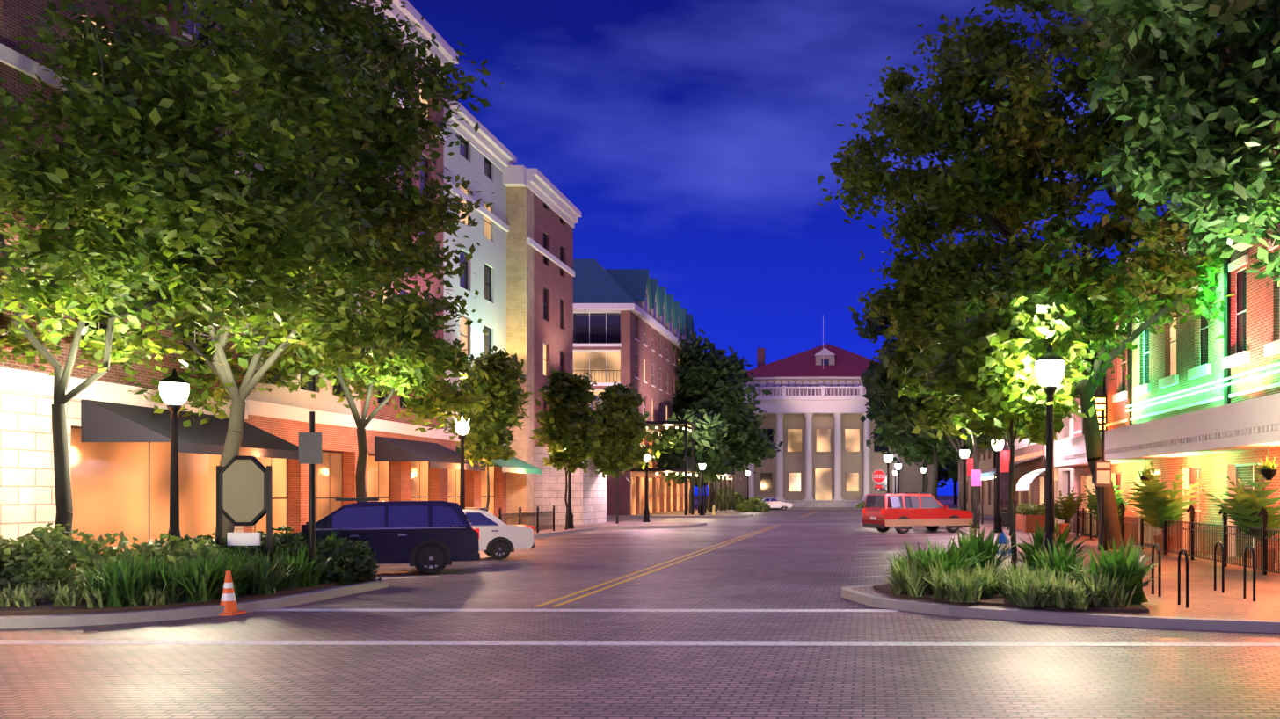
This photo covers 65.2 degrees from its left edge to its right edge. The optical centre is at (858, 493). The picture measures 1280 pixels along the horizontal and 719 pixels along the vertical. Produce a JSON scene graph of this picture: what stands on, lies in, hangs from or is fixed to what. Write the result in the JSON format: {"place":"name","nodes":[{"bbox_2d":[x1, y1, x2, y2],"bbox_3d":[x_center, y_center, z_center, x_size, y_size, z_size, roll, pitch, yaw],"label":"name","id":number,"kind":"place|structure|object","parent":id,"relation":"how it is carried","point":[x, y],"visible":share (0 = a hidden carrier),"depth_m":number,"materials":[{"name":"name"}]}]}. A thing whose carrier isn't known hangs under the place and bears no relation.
{"place":"outdoors","nodes":[
{"label":"outdoors","id":0,"kind":"place"},
{"bbox_2d":[0,521,706,629],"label":"sidewalk","id":1,"kind":"structure","parent":0,"point":[130,616],"depth_m":15.67,"materials":[{"name":"concrete"}]},
{"bbox_2d":[158,368,190,554],"bbox_3d":[-15.006,-0.483,21.198,0.580,4.540,0.580,0,0,1],"label":"lamp","id":2,"kind":"object","parent":1,"relation":"on","point":[174,389],"visible":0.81,"depth_m":21.13,"materials":[{"name":"black metal"}]},
{"bbox_2d":[0,0,402,580],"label":"tree","id":3,"kind":"object","parent":1,"relation":"on","point":[195,209],"visible":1,"depth_m":19.60,"materials":[{"name":"green plant"}]},
{"bbox_2d":[7,0,517,540],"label":"tree","id":4,"kind":"object","parent":1,"relation":"on","point":[342,18],"visible":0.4,"depth_m":25.27,"materials":[{"name":"green plant"}]},
{"bbox_2d":[266,102,510,501],"bbox_3d":[-17.763,-5.652,33.226,8.852,15.021,8.204,0,0,-43],"label":"tree","id":5,"kind":"object","parent":1,"relation":"on","point":[440,357],"visible":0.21,"depth_m":32.86,"materials":[{"name":"green plant"}]},
{"bbox_2d":[455,416,469,509],"bbox_3d":[-14.965,-0.568,36.498,0.502,4.710,0.502,0,0,-22],"label":"lamp","id":6,"kind":"object","parent":1,"relation":"on","point":[462,428],"visible":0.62,"depth_m":36.44,"materials":[{"name":"black metal"}]},
{"bbox_2d":[435,345,533,511],"bbox_3d":[-15.527,-2.208,40.664,3.764,8.109,3.909,0,0,-43],"label":"tree","id":7,"kind":"object","parent":1,"relation":"on","point":[487,438],"visible":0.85,"depth_m":40.43,"materials":[{"name":"green plant"}]},
{"bbox_2d":[498,505,555,532],"bbox_3d":[-14.697,1.182,38.446,0.110,1.210,16.010,0,0,1],"label":"cafe fence","id":8,"kind":"object","parent":1,"relation":"on","point":[521,516],"visible":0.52,"depth_m":43.72,"materials":[{"name":"black metal"}]},
{"bbox_2d":[529,367,603,530],"bbox_3d":[-14.230,-2.173,47.389,3.584,8.033,4.092,0,0,1],"label":"tree","id":9,"kind":"object","parent":1,"relation":"on","point":[567,420],"visible":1,"depth_m":46.94,"materials":[{"name":"green plant"}]},
{"bbox_2d":[564,449,574,529],"bbox_3d":[-14.650,-0.483,48.996,0.580,4.540,0.580,0,0,1],"label":"lamp","id":10,"kind":"object","parent":1,"relation":"on","point":[570,516],"visible":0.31,"depth_m":48.92,"materials":[{"name":"black metal"}]},
{"bbox_2d":[0,577,1149,614],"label":"planting bed mulch","id":11,"kind":"object","parent":1,"relation":"on","point":[48,607],"visible":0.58,"depth_m":15.10,"materials":[{"name":"brown soil"}]},
{"bbox_2d":[0,579,185,608],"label":"variegated ground cover","id":12,"kind":"object","parent":11,"relation":"on","point":[25,597],"visible":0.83,"depth_m":14.92,"materials":[{"name":"green plant"}]},
{"bbox_2d":[0,522,242,598],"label":"shrubs","id":13,"kind":"object","parent":11,"relation":"on","point":[28,559],"visible":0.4,"depth_m":16.30,"materials":[{"name":"green plant"}]},
{"bbox_2d":[52,542,334,607],"bbox_3d":[-11.741,1.300,16.829,4.076,0.875,4.672,0,0,1],"label":"ground cover","id":14,"kind":"object","parent":11,"relation":"on","point":[200,580],"visible":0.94,"depth_m":15.72,"materials":[{"name":"green plant"}]},
{"bbox_2d":[216,455,272,561],"bbox_3d":[-11.436,0.642,17.990,1.010,2.689,0.090,0,0,1],"label":"sign board","id":15,"kind":"object","parent":11,"relation":"on","point":[243,490],"visible":0.96,"depth_m":17.96,"materials":[{"name":"black"}]},
{"bbox_2d":[154,525,381,585],"bbox_3d":[-11.786,1.232,18.886,4.474,1.223,2.179,0,0,-21],"label":"shrub hedge","id":16,"kind":"object","parent":11,"relation":"on","point":[349,564],"visible":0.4,"depth_m":19.03,"materials":[{"name":"green plant"}]},
{"bbox_2d":[298,411,322,584],"bbox_3d":[-10.431,0.087,18.456,0.440,3.300,0.228,0,0,1],"label":"sign pole","id":17,"kind":"object","parent":11,"relation":"on","point":[310,447],"visible":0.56,"depth_m":18.40,"materials":[{"name":"black metal"}]},
{"bbox_2d":[872,551,1146,609],"bbox_3d":[2.217,1.384,16.374,3.043,0.707,5.292,0,0,-40],"label":"variegated ground cover","id":18,"kind":"object","parent":11,"relation":"on","point":[1027,588],"visible":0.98,"depth_m":15.42,"materials":[{"name":"green plant"}]},
{"bbox_2d":[882,518,1182,604],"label":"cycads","id":19,"kind":"object","parent":11,"relation":"on","point":[967,553],"visible":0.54,"depth_m":17.11,"materials":[{"name":"green plant"}]},
{"bbox_2d":[1033,343,1065,556],"bbox_3d":[3.565,-0.533,18.026,0.580,4.540,0.580,0,0,1],"label":"lamp","id":20,"kind":"object","parent":11,"relation":"on","point":[1050,363],"visible":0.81,"depth_m":17.95,"materials":[{"name":"black metal"}]},
{"bbox_2d":[591,381,661,523],"bbox_3d":[-14.471,-2.393,57.852,4.845,8.477,4.730,0,0,1],"label":"tree","id":21,"kind":"object","parent":1,"relation":"on","point":[622,433],"visible":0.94,"depth_m":56.69,"materials":[{"name":"green plant"}]},
{"bbox_2d":[642,452,651,522],"bbox_3d":[-13.245,-0.483,60.383,0.580,4.540,0.580,0,0,1],"label":"lamp","id":22,"kind":"object","parent":1,"relation":"on","point":[646,514],"visible":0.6,"depth_m":60.31,"materials":[{"name":"black metal"}]},
{"bbox_2d":[0,509,1279,718],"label":"road","id":23,"kind":"structure","parent":0,"point":[800,559],"depth_m":11.57,"materials":[{"name":"grey brick"}]},
{"bbox_2d":[219,570,247,615],"bbox_3d":[-10.109,1.582,15.503,0.360,0.710,0.360,0,0,1],"label":"traffic cone","id":24,"kind":"object","parent":23,"relation":"on","point":[228,600],"visible":1,"depth_m":15.44,"materials":[{"name":"orange plastic"}]},
{"bbox_2d":[0,0,606,565],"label":"hotel building","id":25,"kind":"structure","parent":23,"relation":"on","point":[519,272],"depth_m":35.98,"materials":[{"name":"brown brick"}]},
{"bbox_2d":[80,400,541,474],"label":"awnings","id":26,"kind":"object","parent":25,"relation":"attached to","point":[105,422],"visible":0.67,"depth_m":26.38,"materials":[{"name":"black fabric"}]},
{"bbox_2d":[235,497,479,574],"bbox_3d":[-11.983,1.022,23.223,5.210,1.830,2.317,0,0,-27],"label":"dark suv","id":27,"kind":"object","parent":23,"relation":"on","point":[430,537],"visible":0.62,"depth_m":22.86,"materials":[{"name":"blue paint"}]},
{"bbox_2d":[462,509,534,559],"bbox_3d":[-11.990,1.207,28.370,4.500,1.460,2.034,0,0,-27],"label":"white saloon car","id":28,"kind":"object","parent":23,"relation":"on","point":[498,539],"visible":0.44,"depth_m":28.21,"materials":[{"name":"white paint"}]},
{"bbox_2d":[0,511,1279,646],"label":"road markings","id":29,"kind":"object","parent":23,"relation":"on","point":[658,643],"visible":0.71,"depth_m":12.57,"materials":[{"name":"white paint"}]},
{"bbox_2d":[761,497,792,509],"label":"silver car","id":30,"kind":"object","parent":23,"relation":"on","point":[774,503],"visible":0.6,"depth_m":111.20,"materials":[{"name":"grey paint"}]},
{"bbox_2d":[706,485,865,512],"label":"shrubs","id":31,"kind":"object","parent":23,"relation":"on","point":[754,504],"visible":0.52,"depth_m":111.06,"materials":[{"name":"green plant"}]},
{"bbox_2d":[862,492,972,533],"bbox_3d":[2.946,0.940,48.036,5.330,1.995,2.341,0,0,-31],"label":"red suv","id":32,"kind":"object","parent":23,"relation":"on","point":[905,512],"visible":1,"depth_m":46.91,"materials":[{"name":"red paint"}]},
{"bbox_2d":[1015,209,1279,564],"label":"restaurant building","id":33,"kind":"structure","parent":23,"relation":"on","point":[1198,399],"depth_m":28.55,"materials":[{"name":"red brick"}]},
{"bbox_2d":[1091,469,1276,483],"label":"hanging baskets","id":34,"kind":"object","parent":33,"relation":"attached to","point":[1269,474],"visible":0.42,"depth_m":22.60,"materials":[{"name":"black"}]},
{"bbox_2d":[1089,456,1279,479],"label":"hanging basket plants","id":35,"kind":"object","parent":34,"relation":"in","point":[1268,465],"visible":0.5,"depth_m":22.69,"materials":[{"name":"red plant"}]},
{"bbox_2d":[606,509,753,517],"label":"sidewalk","id":36,"kind":"structure","parent":0,"point":[718,513],"depth_m":78.28,"materials":[{"name":"concrete"}]},
{"bbox_2d":[573,258,735,515],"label":"building","id":37,"kind":"structure","parent":36,"relation":"on","point":[632,326],"depth_m":82.25,"materials":[{"name":"red brick"}]},
{"bbox_2d":[647,405,732,513],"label":"tree","id":38,"kind":"object","parent":36,"relation":"on","point":[710,452],"visible":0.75,"depth_m":84.45,"materials":[{"name":"green plant"}]},
{"bbox_2d":[698,460,705,515],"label":"lamp","id":39,"kind":"object","parent":36,"relation":"on","point":[701,465],"visible":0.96,"depth_m":78.88,"materials":[{"name":"black metal"}]},
{"bbox_2d":[671,328,783,510],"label":"tree","id":40,"kind":"object","parent":36,"relation":"on","point":[710,380],"visible":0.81,"depth_m":96.24,"materials":[{"name":"green plant"}]},
{"bbox_2d":[745,470,750,501],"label":"lamp","id":41,"kind":"object","parent":36,"relation":"on","point":[747,473],"visible":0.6,"depth_m":104.90,"materials":[{"name":"white"}]},
{"bbox_2d":[712,504,715,515],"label":"fire hydrant","id":42,"kind":"object","parent":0,"point":[713,509],"visible":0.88,"depth_m":80.38,"materials":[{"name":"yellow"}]},
{"bbox_2d":[407,0,1220,495],"label":"sky","id":43,"kind":"structure","parent":0,"point":[691,141],"materials":[{"name":"blue"}]},
{"bbox_2d":[694,500,958,509],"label":"sidewalk","id":44,"kind":"structure","parent":0,"point":[950,505],"depth_m":122.11,"materials":[{"name":"concrete"}]},
{"bbox_2d":[712,314,933,507],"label":"theatre building","id":45,"kind":"structure","parent":44,"relation":"on","point":[813,406],"depth_m":127.85,"materials":[{"name":"beige paint"}]},
{"bbox_2d":[694,495,958,500],"bbox_3d":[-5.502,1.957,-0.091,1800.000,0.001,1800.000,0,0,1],"label":"ground","id":46,"kind":"structure","parent":0,"point":[945,498],"depth_m":424.07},
{"bbox_2d":[937,443,958,504],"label":"tree","id":47,"kind":"object","parent":46,"relation":"on","point":[942,474],"visible":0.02,"depth_m":154.37,"materials":[{"name":"plant"}]},
{"bbox_2d":[946,454,958,482],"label":"tree","id":48,"kind":"object","parent":46,"relation":"on","point":[954,474],"depth_m":120.78,"materials":[{"name":"green plant"}]},
{"bbox_2d":[861,513,993,517],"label":"sidewalk","id":49,"kind":"structure","parent":0,"point":[986,516],"depth_m":76.77,"materials":[{"name":"concrete"}]},
{"bbox_2d":[892,468,897,494],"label":"lamp","id":50,"kind":"object","parent":49,"relation":"on","point":[895,472],"visible":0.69,"depth_m":104.74,"materials":[{"name":"white glass"}]},
{"bbox_2d":[894,459,901,494],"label":"lamp","id":51,"kind":"object","parent":49,"relation":"on","point":[898,465],"visible":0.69,"depth_m":78.77,"materials":[{"name":"white glass"}]},
{"bbox_2d":[859,344,960,492],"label":"tree","id":52,"kind":"object","parent":49,"relation":"on","point":[941,460],"depth_m":97.71,"materials":[{"name":"green plant"}]},
{"bbox_2d":[850,299,982,499],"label":"tree","id":53,"kind":"object","parent":49,"relation":"on","point":[915,444],"visible":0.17,"depth_m":82.33,"materials":[{"name":"green plant"}]},
{"bbox_2d":[920,465,926,492],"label":"lamp","id":54,"kind":"object","parent":49,"relation":"on","point":[923,469],"visible":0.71,"depth_m":91.72,"materials":[{"name":"white glass"}]},
{"bbox_2d":[958,435,1019,516],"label":"buildings","id":55,"kind":"structure","parent":0,"point":[987,461],"depth_m":80.48,"materials":[{"name":"brown brick"}]},
{"bbox_2d":[841,521,1279,632],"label":"sidewalk","id":56,"kind":"structure","parent":0,"point":[1230,608],"depth_m":15.95,"materials":[{"name":"concrete"}]},
{"bbox_2d":[872,469,885,494],"bbox_3d":[1.256,0.137,60.337,0.831,3.300,0.086,0,0,1],"label":"stop sign","id":57,"kind":"object","parent":56,"relation":"on","point":[878,476],"visible":0.9,"depth_m":60.30,"materials":[{"name":"red metal"}]},
{"bbox_2d":[883,450,892,494],"bbox_3d":[1.860,-0.483,60.844,0.580,4.540,0.580,0,0,1],"label":"lamp","id":58,"kind":"object","parent":56,"relation":"on","point":[888,457],"visible":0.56,"depth_m":60.77,"materials":[{"name":"black"}]},
{"bbox_2d":[862,289,1020,510],"bbox_3d":[5.287,-6.039,58.118,10.222,15.785,9.982,0,0,1],"label":"tree","id":59,"kind":"object","parent":56,"relation":"on","point":[895,416],"visible":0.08,"depth_m":56.78,"materials":[{"name":"green plant"}]},
{"bbox_2d":[874,240,1033,528],"bbox_3d":[5.708,-5.581,49.308,9.693,14.880,9.260,0,0,-33],"label":"tree","id":60,"kind":"object","parent":56,"relation":"on","point":[934,417],"visible":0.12,"depth_m":48.09,"materials":[{"name":"green plant"}]},
{"bbox_2d":[960,443,969,510],"bbox_3d":[5.896,-0.483,53.806,0.580,4.540,0.580,0,0,1],"label":"lamp","id":61,"kind":"object","parent":56,"relation":"on","point":[964,452],"visible":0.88,"depth_m":53.73,"materials":[{"name":"black metal"}]},
{"bbox_2d":[991,437,1003,532],"bbox_3d":[6.303,-0.483,43.802,0.580,4.540,0.580,0,0,1],"label":"lamp","id":62,"kind":"object","parent":56,"relation":"on","point":[997,517],"visible":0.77,"depth_m":43.72,"materials":[{"name":"black metal"}]},
{"bbox_2d":[893,280,1103,571],"bbox_3d":[2.752,-1.261,19.256,3.984,6.108,4.298,0,0,32],"label":"tree","id":63,"kind":"object","parent":56,"relation":"on","point":[992,373],"visible":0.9,"depth_m":18.60,"materials":[{"name":"green plant"}]},
{"bbox_2d":[918,271,1078,536],"bbox_3d":[6.457,-3.822,40.335,7.964,11.342,8.450,0,0,1],"label":"tree","id":64,"kind":"object","parent":56,"relation":"on","point":[1038,438],"visible":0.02,"depth_m":40.28,"materials":[{"name":"green plant"}]},
{"bbox_2d":[996,531,1011,572],"bbox_3d":[3.196,1.292,21.405,0.400,0.890,0.370,0,0,1],"label":"fire hydrant","id":65,"kind":"object","parent":56,"relation":"on","point":[1003,538],"visible":0.42,"depth_m":21.33,"materials":[{"name":"white"}]},
{"bbox_2d":[969,413,1073,532],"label":"buildings","id":66,"kind":"structure","parent":56,"relation":"on","point":[1029,458],"depth_m":52.79,"materials":[{"name":"beige paint"}]},
{"bbox_2d":[646,426,996,479],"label":"festoon lights","id":67,"kind":"object","parent":66,"relation":"on","point":[984,478],"visible":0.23,"depth_m":78.65},
{"bbox_2d":[967,408,1111,550],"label":"banner signs","id":68,"kind":"object","parent":56,"relation":"on","point":[1102,474],"visible":0.85,"depth_m":30.35,"materials":[{"name":"black"}]},
{"bbox_2d":[816,0,1279,549],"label":"tree","id":69,"kind":"object","parent":56,"relation":"on","point":[996,185],"visible":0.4,"depth_m":29.68,"materials":[{"name":"green plant"}]},
{"bbox_2d":[999,499,1279,574],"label":"cafe fence","id":70,"kind":"object","parent":56,"relation":"on","point":[1123,522],"visible":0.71,"depth_m":25.84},
{"bbox_2d":[1015,513,1277,572],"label":"planters","id":71,"kind":"object","parent":56,"relation":"on","point":[1023,523],"visible":0.38,"depth_m":43.98,"materials":[{"name":"ceramic"}]},
{"bbox_2d":[1015,494,1121,529],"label":"shrubs","id":72,"kind":"object","parent":71,"relation":"in","point":[1029,509],"visible":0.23,"depth_m":44.26,"materials":[{"name":"green plant"}]},
{"bbox_2d":[1014,0,1279,287],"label":"tree","id":73,"kind":"object","parent":56,"relation":"on","point":[1212,152],"visible":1,"depth_m":18.04,"materials":[{"name":"green plant"}]},
{"bbox_2d":[1037,459,1279,540],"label":"potted plants","id":74,"kind":"object","parent":56,"relation":"on","point":[1152,500],"visible":0.77,"depth_m":28.01,"materials":[{"name":"green plant"}]},
{"bbox_2d":[1151,540,1255,607],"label":"bike racks","id":75,"kind":"object","parent":56,"relation":"on","point":[1251,548],"visible":0.96,"depth_m":16.38,"materials":[{"name":"black metal"}]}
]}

